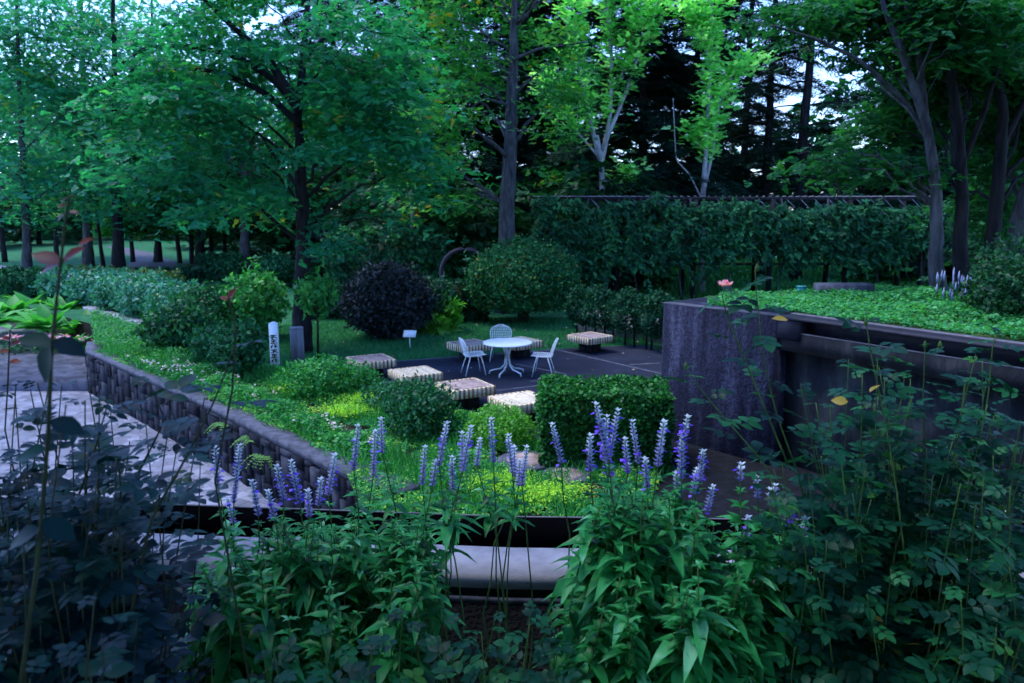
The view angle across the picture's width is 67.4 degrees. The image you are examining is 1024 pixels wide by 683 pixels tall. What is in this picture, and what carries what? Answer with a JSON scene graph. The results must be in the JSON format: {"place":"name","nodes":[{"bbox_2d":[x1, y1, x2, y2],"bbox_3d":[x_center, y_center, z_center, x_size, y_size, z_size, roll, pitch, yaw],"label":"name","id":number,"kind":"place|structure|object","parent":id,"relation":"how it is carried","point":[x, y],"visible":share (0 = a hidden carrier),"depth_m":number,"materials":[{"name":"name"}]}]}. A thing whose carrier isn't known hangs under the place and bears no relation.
{"place":"outdoors","nodes":[
{"label":"outdoors","id":0,"kind":"place"},
{"bbox_2d":[0,323,87,390],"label":"path","id":1,"kind":"structure","parent":0,"point":[67,368],"depth_m":21.20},
{"bbox_2d":[13,307,93,342],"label":"bank","id":2,"kind":"structure","parent":0,"point":[82,328],"depth_m":25.58,"materials":[{"name":"plant"}]},
{"bbox_2d":[2,303,81,333],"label":"leafy plant","id":3,"kind":"object","parent":2,"relation":"on","point":[40,320],"visible":0.85,"depth_m":24.78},
{"bbox_2d":[0,391,279,506],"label":"sunken path","id":4,"kind":"structure","parent":0,"point":[76,412],"depth_m":15.69,"materials":[{"name":"stone"}]},
{"bbox_2d":[129,345,653,516],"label":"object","id":5,"kind":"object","parent":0,"point":[363,428],"depth_m":11.24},
{"bbox_2d":[130,293,226,352],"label":"rose shrub","id":6,"kind":"object","parent":5,"relation":"on","point":[175,318],"visible":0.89,"depth_m":19.52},
{"bbox_2d":[179,323,227,362],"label":"rose shrub","id":7,"kind":"object","parent":5,"relation":"on","point":[199,345],"visible":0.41,"depth_m":17.90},
{"bbox_2d":[90,307,384,460],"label":"border plants","id":8,"kind":"object","parent":5,"relation":"on","point":[239,390],"visible":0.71,"depth_m":15.45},
{"bbox_2d":[204,315,273,378],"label":"rose shrub","id":9,"kind":"object","parent":5,"relation":"on","point":[246,357],"visible":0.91,"depth_m":16.43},
{"bbox_2d":[270,351,364,402],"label":"shrub","id":10,"kind":"object","parent":5,"relation":"on","point":[320,377],"visible":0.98,"depth_m":14.92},
{"bbox_2d":[95,342,661,516],"bbox_3d":[-4.152,1.044,15.059,4.587,0.246,17.310,-8,13,-38],"label":"ground cover","id":11,"kind":"object","parent":5,"relation":"on","point":[430,462],"visible":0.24,"depth_m":11.12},
{"bbox_2d":[181,347,603,508],"bbox_3d":[-3.617,0.971,15.165,2.843,0.141,15.233,-8,13,-39],"label":"golden ground cover","id":12,"kind":"object","parent":11,"relation":"on","point":[536,489],"visible":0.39,"depth_m":10.07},
{"bbox_2d":[95,338,665,516],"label":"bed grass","id":13,"kind":"structure","parent":5,"relation":"on","point":[391,456],"depth_m":11.35,"materials":[{"name":"plant"}]},
{"bbox_2d":[358,376,430,407],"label":"shrub","id":14,"kind":"object","parent":5,"relation":"on","point":[377,394],"visible":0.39,"depth_m":14.10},
{"bbox_2d":[376,369,462,443],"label":"shrub","id":15,"kind":"object","parent":5,"relation":"on","point":[415,411],"visible":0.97,"depth_m":12.16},
{"bbox_2d":[457,400,539,452],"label":"shrub","id":16,"kind":"object","parent":5,"relation":"on","point":[512,421],"visible":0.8,"depth_m":11.87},
{"bbox_2d":[532,372,677,474],"bbox_3d":[1.334,1.158,11.396,2.065,1.356,1.509,1,10,3],"label":"box hedge","id":17,"kind":"object","parent":5,"relation":"on","point":[565,404],"visible":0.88,"depth_m":10.83,"materials":[{"name":"green plant"}]},
{"bbox_2d":[0,0,941,209],"label":"sky","id":18,"kind":"structure","parent":0,"point":[790,100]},
{"bbox_2d":[0,221,976,516],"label":"ground","id":19,"kind":"structure","parent":0,"point":[14,253],"depth_m":27.34,"materials":[{"name":"plant"}]},
{"bbox_2d":[0,264,57,297],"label":"hedge","id":20,"kind":"object","parent":19,"relation":"on","point":[15,277],"visible":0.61,"depth_m":32.05,"materials":[{"name":"green plant"}]},
{"bbox_2d":[0,50,78,261],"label":"broadleaf tree","id":21,"kind":"object","parent":19,"relation":"on","point":[4,257],"visible":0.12,"depth_m":52.11,"materials":[{"name":"green plant"}]},
{"bbox_2d":[0,166,96,243],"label":"broadleaf tree","id":22,"kind":"object","parent":19,"relation":"on","point":[76,232],"visible":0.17,"depth_m":78.57,"materials":[{"name":"green plant"}]},
{"bbox_2d":[28,265,84,300],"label":"flowering shrub","id":23,"kind":"object","parent":19,"relation":"on","point":[47,281],"visible":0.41,"depth_m":30.74,"materials":[{"name":"green plant"}]},
{"bbox_2d":[0,0,140,269],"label":"broadleaf tree","id":24,"kind":"object","parent":19,"relation":"on","point":[19,167],"visible":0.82,"depth_m":35.47,"materials":[{"name":"green plant"}]},
{"bbox_2d":[6,53,148,266],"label":"broadleaf tree","id":25,"kind":"object","parent":19,"relation":"on","point":[102,258],"visible":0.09,"depth_m":43.43,"materials":[{"name":"green plant"}]},
{"bbox_2d":[59,266,120,307],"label":"flowering shrub","id":26,"kind":"object","parent":19,"relation":"on","point":[78,286],"visible":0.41,"depth_m":28.87,"materials":[{"name":"green plant"}]},
{"bbox_2d":[0,0,182,266],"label":"broadleaf tree","id":27,"kind":"object","parent":19,"relation":"on","point":[87,257],"visible":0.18,"depth_m":42.14,"materials":[{"name":"green plant"}]},
{"bbox_2d":[86,269,147,311],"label":"flowering shrub","id":28,"kind":"object","parent":19,"relation":"on","point":[104,288],"visible":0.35,"depth_m":27.20,"materials":[{"name":"green plant"}]},
{"bbox_2d":[0,0,243,267],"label":"broadleaf tree","id":29,"kind":"object","parent":19,"relation":"on","point":[116,214],"visible":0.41,"depth_m":36.20,"materials":[{"name":"green plant"}]},
{"bbox_2d":[108,273,180,318],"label":"flowering shrub","id":30,"kind":"object","parent":19,"relation":"on","point":[132,301],"visible":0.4,"depth_m":25.41,"materials":[{"name":"green plant"}]},
{"bbox_2d":[77,0,236,261],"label":"broadleaf tree","id":31,"kind":"object","parent":19,"relation":"on","point":[158,252],"visible":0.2,"depth_m":45.98,"materials":[{"name":"green plant"}]},
{"bbox_2d":[139,279,215,323],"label":"flowering shrub","id":32,"kind":"object","parent":19,"relation":"on","point":[167,291],"visible":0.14,"depth_m":23.73,"materials":[{"name":"green plant"}]},
{"bbox_2d":[79,2,288,266],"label":"broadleaf tree","id":33,"kind":"object","parent":19,"relation":"on","point":[201,236],"visible":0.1,"depth_m":45.80,"materials":[{"name":"green plant"}]},
{"bbox_2d":[165,280,238,327],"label":"rose shrub","id":34,"kind":"object","parent":19,"relation":"on","point":[206,296],"visible":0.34,"depth_m":21.64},
{"bbox_2d":[194,251,253,282],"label":"hedge","id":35,"kind":"object","parent":19,"relation":"on","point":[220,266],"visible":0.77,"depth_m":38.58,"materials":[{"name":"green plant"}]},
{"bbox_2d":[108,1,341,275],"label":"broadleaf tree","id":36,"kind":"object","parent":19,"relation":"on","point":[245,250],"visible":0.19,"depth_m":38.07,"materials":[{"name":"green plant"}]},
{"bbox_2d":[85,341,419,509],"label":"retaining wall","id":37,"kind":"structure","parent":19,"relation":"on","point":[280,446],"depth_m":13.29,"materials":[{"name":"stone"}]},
{"bbox_2d":[218,257,292,335],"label":"rose shrub","id":38,"kind":"object","parent":19,"relation":"on","point":[250,299],"visible":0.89,"depth_m":21.58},
{"bbox_2d":[34,0,501,353],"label":"broadleaf tree","id":39,"kind":"object","parent":19,"relation":"on","point":[365,86],"visible":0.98,"depth_m":17.97,"materials":[{"name":"green plant"}]},
{"bbox_2d":[253,251,294,286],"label":"round bush","id":40,"kind":"object","parent":19,"relation":"on","point":[282,268],"visible":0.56,"depth_m":35.88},
{"bbox_2d":[234,165,374,276],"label":"broadleaf tree","id":41,"kind":"object","parent":19,"relation":"on","point":[273,239],"visible":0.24,"depth_m":40.97,"materials":[{"name":"green plant"}]},
{"bbox_2d":[237,0,378,238],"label":"conifer","id":42,"kind":"object","parent":19,"relation":"on","point":[289,19],"visible":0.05,"depth_m":48.58,"materials":[{"name":"green plant"}]},
{"bbox_2d":[287,266,339,357],"bbox_3d":[-4.878,-0.684,18.905,1.332,2.475,1.116,0,10,0],"label":"sapling","id":43,"kind":"object","parent":19,"relation":"on","point":[319,296],"visible":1,"depth_m":18.73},
{"bbox_2d":[309,166,424,262],"bbox_3d":[-6.548,-5.607,37.599,6.611,6.453,9.176,-5,11,-27],"label":"broadleaf tree","id":44,"kind":"object","parent":19,"relation":"on","point":[351,214],"visible":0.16,"depth_m":36.47,"materials":[{"name":"green plant"}]},
{"bbox_2d":[331,257,439,340],"bbox_3d":[-3.580,-1.238,22.096,3.088,2.395,2.949,-8,12,-37],"label":"round bush","id":45,"kind":"object","parent":19,"relation":"on","point":[385,299],"visible":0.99,"depth_m":21.43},
{"bbox_2d":[321,224,460,286],"bbox_3d":[-4.868,-3.092,31.077,5.667,3.348,2.452,0,10,0],"label":"hedge","id":46,"kind":"object","parent":19,"relation":"on","point":[414,248],"visible":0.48,"depth_m":30.24,"materials":[{"name":"green plant"}]},
{"bbox_2d":[306,0,477,213],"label":"conifer","id":47,"kind":"object","parent":19,"relation":"on","point":[356,53],"visible":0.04,"depth_m":43.15,"materials":[{"name":"green plant"}]},
{"bbox_2d":[369,100,449,238],"bbox_3d":[-4.171,-4.989,30.589,3.500,9.177,2.741,0,10,0],"label":"tree","id":48,"kind":"object","parent":19,"relation":"on","point":[415,212],"visible":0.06,"depth_m":30.27,"materials":[{"name":"green plant"}]},
{"bbox_2d":[416,310,458,335],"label":"bright shrub","id":49,"kind":"object","parent":19,"relation":"on","point":[441,324],"visible":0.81,"depth_m":22.75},
{"bbox_2d":[418,273,459,318],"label":"round bush","id":50,"kind":"object","parent":19,"relation":"on","point":[441,290],"visible":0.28,"depth_m":23.05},
{"bbox_2d":[352,159,542,278],"bbox_3d":[-2.677,-4.742,32.624,9.176,6.453,6.611,0,10,0],"label":"broadleaf tree","id":51,"kind":"object","parent":19,"relation":"on","point":[484,232],"visible":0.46,"depth_m":31.18,"materials":[{"name":"green plant"}]},
{"bbox_2d":[367,0,537,274],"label":"conifer","id":52,"kind":"object","parent":19,"relation":"on","point":[474,164],"visible":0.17,"depth_m":37.57,"materials":[{"name":"green plant"}]},
{"bbox_2d":[254,316,661,367],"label":"lawn grass","id":53,"kind":"structure","parent":19,"relation":"on","point":[448,336],"depth_m":21.90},
{"bbox_2d":[436,277,489,322],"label":"hedge","id":54,"kind":"object","parent":19,"relation":"on","point":[472,314],"visible":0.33,"depth_m":25.11,"materials":[{"name":"green plant"}]},
{"bbox_2d":[0,76,942,239],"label":"wood","id":55,"kind":"object","parent":19,"relation":"on","point":[48,236],"depth_m":90.22,"materials":[{"name":"green plant"}]},
{"bbox_2d":[365,0,623,313],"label":"broadleaf tree","id":56,"kind":"object","parent":19,"relation":"on","point":[505,200],"visible":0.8,"depth_m":26.45,"materials":[{"name":"green plant"}]},
{"bbox_2d":[458,0,564,205],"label":"conifer","id":57,"kind":"object","parent":19,"relation":"on","point":[488,28],"visible":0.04,"depth_m":48.87,"materials":[{"name":"green plant"}]},
{"bbox_2d":[0,501,1023,682],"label":"foreground ledge","id":58,"kind":"object","parent":19,"relation":"on","point":[547,535],"visible":0.15,"depth_m":3.37,"materials":[{"name":"concrete"}]},
{"bbox_2d":[458,234,587,322],"bbox_3d":[0.391,-2.025,24.951,4.273,3.059,3.967,0,10,0],"label":"bush","id":59,"kind":"object","parent":19,"relation":"on","point":[525,280],"visible":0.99,"depth_m":24.13,"materials":[{"name":"plant"}]},
{"bbox_2d":[462,158,598,275],"bbox_3d":[0.914,-5.437,36.625,9.176,6.453,6.611,9,13,42],"label":"broadleaf tree","id":60,"kind":"object","parent":19,"relation":"on","point":[524,209],"visible":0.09,"depth_m":35.52,"materials":[{"name":"green plant"}]},
{"bbox_2d":[465,0,639,234],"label":"conifer","id":61,"kind":"object","parent":19,"relation":"on","point":[546,10],"visible":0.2,"depth_m":39.62,"materials":[{"name":"green plant"}]},
{"bbox_2d":[528,155,678,295],"bbox_3d":[3.783,-4.742,32.621,6.611,6.453,9.176,6,12,32],"label":"broadleaf tree","id":62,"kind":"object","parent":19,"relation":"on","point":[586,189],"visible":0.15,"depth_m":31.35,"materials":[{"name":"green plant"}]},
{"bbox_2d":[528,0,681,288],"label":"pollarded tree","id":63,"kind":"object","parent":19,"relation":"on","point":[631,54],"visible":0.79,"depth_m":30.97,"materials":[{"name":"green plant"}]},
{"bbox_2d":[564,283,674,349],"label":"hedge","id":64,"kind":"object","parent":19,"relation":"on","point":[644,321],"visible":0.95,"depth_m":20.71,"materials":[{"name":"green plant"}]},
{"bbox_2d":[528,0,750,287],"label":"conifer","id":65,"kind":"object","parent":19,"relation":"on","point":[653,86],"visible":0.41,"depth_m":33.80,"materials":[{"name":"green plant"}]},
{"bbox_2d":[620,0,793,266],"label":"conifer","id":66,"kind":"object","parent":19,"relation":"on","point":[726,22],"visible":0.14,"depth_m":42.60,"materials":[{"name":"green plant"}]},
{"bbox_2d":[652,0,780,291],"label":"pollarded tree","id":67,"kind":"object","parent":19,"relation":"on","point":[736,69],"visible":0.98,"depth_m":31.03,"materials":[{"name":"green plant"}]},
{"bbox_2d":[529,196,929,298],"bbox_3d":[8.437,-3.523,29.837,15.491,4.183,2.012,0,10,0],"label":"pergola","id":68,"kind":"object","parent":19,"relation":"on","point":[771,199],"visible":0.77,"depth_m":28.85,"materials":[{"name":"wood"}]},
{"bbox_2d":[528,191,954,299],"bbox_3d":[8.707,-3.531,29.384,16.536,4.404,3.514,0,10,0],"label":"climbing vine","id":69,"kind":"object","parent":68,"relation":"attached to","point":[733,233],"visible":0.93,"depth_m":28.38,"materials":[{"name":"green plant"}]},
{"bbox_2d":[661,297,818,464],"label":"concrete block wall","id":70,"kind":"structure","parent":19,"relation":"on","point":[688,327],"depth_m":11.64,"materials":[{"name":"concrete"}]},
{"bbox_2d":[681,0,856,276],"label":"conifer","id":71,"kind":"object","parent":19,"relation":"on","point":[768,126],"visible":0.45,"depth_m":38.29,"materials":[{"name":"green plant"}]},
{"bbox_2d":[710,0,829,258],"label":"conifer","id":72,"kind":"object","parent":19,"relation":"on","point":[745,149],"visible":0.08,"depth_m":49.71,"materials":[{"name":"green plant"}]},
{"bbox_2d":[707,0,900,280],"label":"conifer","id":73,"kind":"object","parent":19,"relation":"on","point":[806,89],"visible":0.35,"depth_m":36.77,"materials":[{"name":"green plant"}]},
{"bbox_2d":[786,30,941,277],"bbox_3d":[19.693,-15.020,38.410,9.343,24.161,9.502,6,12,32],"label":"conifer","id":74,"kind":"object","parent":19,"relation":"on","point":[854,98],"visible":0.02,"depth_m":39.07,"materials":[{"name":"green plant"}]},
{"bbox_2d":[838,182,927,284],"bbox_3d":[19.322,-5.340,37.688,5.950,5.807,8.258,8,13,40],"label":"broadleaf tree","id":75,"kind":"object","parent":19,"relation":"on","point":[882,273],"visible":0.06,"depth_m":36.96,"materials":[{"name":"green plant"}]},
{"bbox_2d":[776,312,1023,519],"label":"gutter wall","id":76,"kind":"structure","parent":19,"relation":"on","point":[816,347],"depth_m":9.78,"materials":[{"name":"concrete"}]},
{"bbox_2d":[854,4,1023,284],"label":"conifer","id":77,"kind":"object","parent":19,"relation":"on","point":[919,203],"visible":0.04,"depth_m":34.52,"materials":[{"name":"green plant"}]},
{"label":"planting bed","id":78,"kind":"structure","parent":19,"relation":"on","visible":0},
{"bbox_2d":[0,340,280,682],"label":"rose bush","id":79,"kind":"object","parent":78,"relation":"on","point":[92,622],"visible":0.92,"depth_m":1.73,"materials":[{"name":"green plant"}]},
{"bbox_2d":[10,194,91,682],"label":"rose cane","id":80,"kind":"object","parent":79,"relation":"attached to","point":[58,528],"visible":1,"depth_m":1.19,"materials":[{"name":"green plant"}]},
{"bbox_2d":[214,288,249,682],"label":"autumn shoot","id":81,"kind":"object","parent":78,"relation":"on","point":[230,294],"visible":1,"depth_m":1.78,"materials":[{"name":"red plant"}]},
{"bbox_2d":[167,443,299,682],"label":"salvia plant","id":82,"kind":"object","parent":78,"relation":"on","point":[220,643],"visible":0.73,"depth_m":2.40,"materials":[{"name":"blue plant"}]},
{"bbox_2d":[199,620,381,682],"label":"rose seedling","id":83,"kind":"object","parent":78,"relation":"on","point":[355,666],"visible":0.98,"depth_m":1.98,"materials":[{"name":"green plant"}]},
{"bbox_2d":[227,459,377,682],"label":"salvia plant","id":84,"kind":"object","parent":78,"relation":"on","point":[286,573],"visible":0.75,"depth_m":2.50,"materials":[{"name":"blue plant"}]},
{"bbox_2d":[287,416,455,682],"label":"salvia plant","id":85,"kind":"object","parent":78,"relation":"on","point":[360,539],"visible":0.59,"depth_m":2.57,"materials":[{"name":"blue plant"}]},
{"bbox_2d":[364,417,534,682],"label":"salvia plant","id":86,"kind":"object","parent":78,"relation":"on","point":[417,578],"visible":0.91,"depth_m":2.53,"materials":[{"name":"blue plant"}]},
{"bbox_2d":[368,599,581,682],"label":"rose seedling","id":87,"kind":"object","parent":78,"relation":"on","point":[433,646],"visible":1,"depth_m":2.20,"materials":[{"name":"green plant"}]},
{"bbox_2d":[483,422,570,680],"bbox_3d":[0.058,0.940,2.910,0.248,1.316,0.243,-7,12,-36],"label":"salvia plant","id":88,"kind":"object","parent":78,"relation":"on","point":[519,475],"visible":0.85,"depth_m":2.83,"materials":[{"name":"blue plant"}]},
{"bbox_2d":[531,401,676,682],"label":"salvia plant","id":89,"kind":"object","parent":78,"relation":"on","point":[594,569],"visible":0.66,"depth_m":2.31,"materials":[{"name":"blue plant"}]},
{"bbox_2d":[580,414,728,682],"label":"salvia plant","id":90,"kind":"object","parent":78,"relation":"on","point":[663,645],"visible":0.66,"depth_m":2.24,"materials":[{"name":"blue plant"}]},
{"bbox_2d":[651,449,801,682],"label":"salvia plant","id":91,"kind":"object","parent":78,"relation":"on","point":[734,642],"visible":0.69,"depth_m":2.18,"materials":[{"name":"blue plant"}]},
{"bbox_2d":[720,483,841,682],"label":"salvia plant","id":92,"kind":"object","parent":78,"relation":"on","point":[778,598],"visible":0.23,"depth_m":2.32,"materials":[{"name":"green plant"}]},
{"bbox_2d":[664,263,1023,682],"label":"rose bush","id":93,"kind":"object","parent":78,"relation":"on","point":[921,597],"visible":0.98,"depth_m":2.42,"materials":[{"name":"green plant"}]},
{"bbox_2d":[351,344,673,464],"bbox_3d":[2.377,0.772,17.143,9.983,0.001,9.548,-9,13,-42],"label":"paved court","id":94,"kind":"object","parent":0,"point":[571,364],"visible":0.22,"depth_m":18.18,"materials":[{"name":"concrete"}]},
{"bbox_2d":[346,353,396,378],"bbox_3d":[-3.120,0.579,17.032,0.860,0.435,0.860,-6,11,-30],"label":"bench","id":95,"kind":"object","parent":94,"relation":"on","point":[379,362],"visible":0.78,"depth_m":16.85,"materials":[{"name":"concrete"}]},
{"bbox_2d":[387,365,442,392],"bbox_3d":[-1.975,0.815,15.677,0.860,0.435,0.860,-6,11,-30],"label":"bench","id":96,"kind":"object","parent":94,"relation":"on","point":[425,371],"visible":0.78,"depth_m":15.52,"materials":[{"name":"concrete"}]},
{"bbox_2d":[435,377,495,408],"bbox_3d":[-0.886,1.016,14.521,0.860,0.435,0.860,-6,11,-30],"label":"bench","id":97,"kind":"object","parent":94,"relation":"on","point":[469,393],"visible":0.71,"depth_m":14.31,"materials":[{"name":"concrete"}]},
{"bbox_2d":[483,338,531,377],"bbox_3d":[-0.101,0.377,17.285,1.100,0.747,1.100,0,10,0],"label":"garden table","id":98,"kind":"object","parent":94,"relation":"on","point":[505,344],"visible":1,"depth_m":17.21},
{"bbox_2d":[488,390,536,422],"bbox_3d":[0.157,1.201,13.454,0.860,0.435,0.860,-6,11,-30],"label":"bench","id":99,"kind":"object","parent":94,"relation":"on","point":[524,401],"visible":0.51,"depth_m":13.33,"materials":[{"name":"concrete"}]},
{"bbox_2d":[567,331,612,352],"bbox_3d":[2.039,0.044,20.111,0.860,0.435,0.860,-8,12,-37],"label":"bench","id":100,"kind":"object","parent":94,"relation":"on","point":[590,342],"visible":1,"depth_m":19.92,"materials":[{"name":"concrete"}]},
{"bbox_2d":[637,258,928,342],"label":"meadow grass","id":101,"kind":"structure","parent":0,"point":[810,278],"depth_m":36.58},
{"bbox_2d":[653,439,934,518],"bbox_3d":[4.450,2.275,8.482,5.100,0.001,8.734,0,10,0],"label":"court","id":102,"kind":"object","parent":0,"point":[720,474],"depth_m":10.49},
{"bbox_2d":[679,290,1023,341],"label":"terrace","id":103,"kind":"structure","parent":0,"point":[1006,337],"depth_m":10.28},
{"bbox_2d":[700,0,1023,297],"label":"broadleaf tree","id":104,"kind":"object","parent":103,"relation":"on","point":[899,28],"visible":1,"depth_m":12.62,"materials":[{"name":"green plant"}]},
{"bbox_2d":[707,283,1023,339],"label":"terrace ground cover","id":105,"kind":"object","parent":103,"relation":"on","point":[879,296],"visible":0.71,"depth_m":11.06,"materials":[{"name":"plant"}]},
{"bbox_2d":[816,23,1023,287],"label":"broadleaf tree","id":106,"kind":"object","parent":103,"relation":"on","point":[877,123],"visible":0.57,"depth_m":14.30,"materials":[{"name":"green plant"}]},
{"bbox_2d":[857,0,1023,275],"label":"broadleaf tree","id":107,"kind":"object","parent":103,"relation":"on","point":[1000,157],"visible":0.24,"depth_m":14.53,"materials":[{"name":"green plant"}]},
{"bbox_2d":[943,46,1023,269],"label":"broadleaf tree","id":108,"kind":"object","parent":103,"relation":"on","point":[1017,215],"visible":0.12,"depth_m":15.39,"materials":[{"name":"green plant"}]},
{"bbox_2d":[949,248,1023,319],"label":"terrace shrub","id":109,"kind":"object","parent":103,"relation":"on","point":[995,291],"visible":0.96,"depth_m":10.19,"materials":[{"name":"green plant"}]},
{"bbox_2d":[966,221,1023,293],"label":"terrace shrub","id":110,"kind":"object","parent":103,"relation":"on","point":[980,257],"visible":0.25,"depth_m":11.53,"materials":[{"name":"green plant"}]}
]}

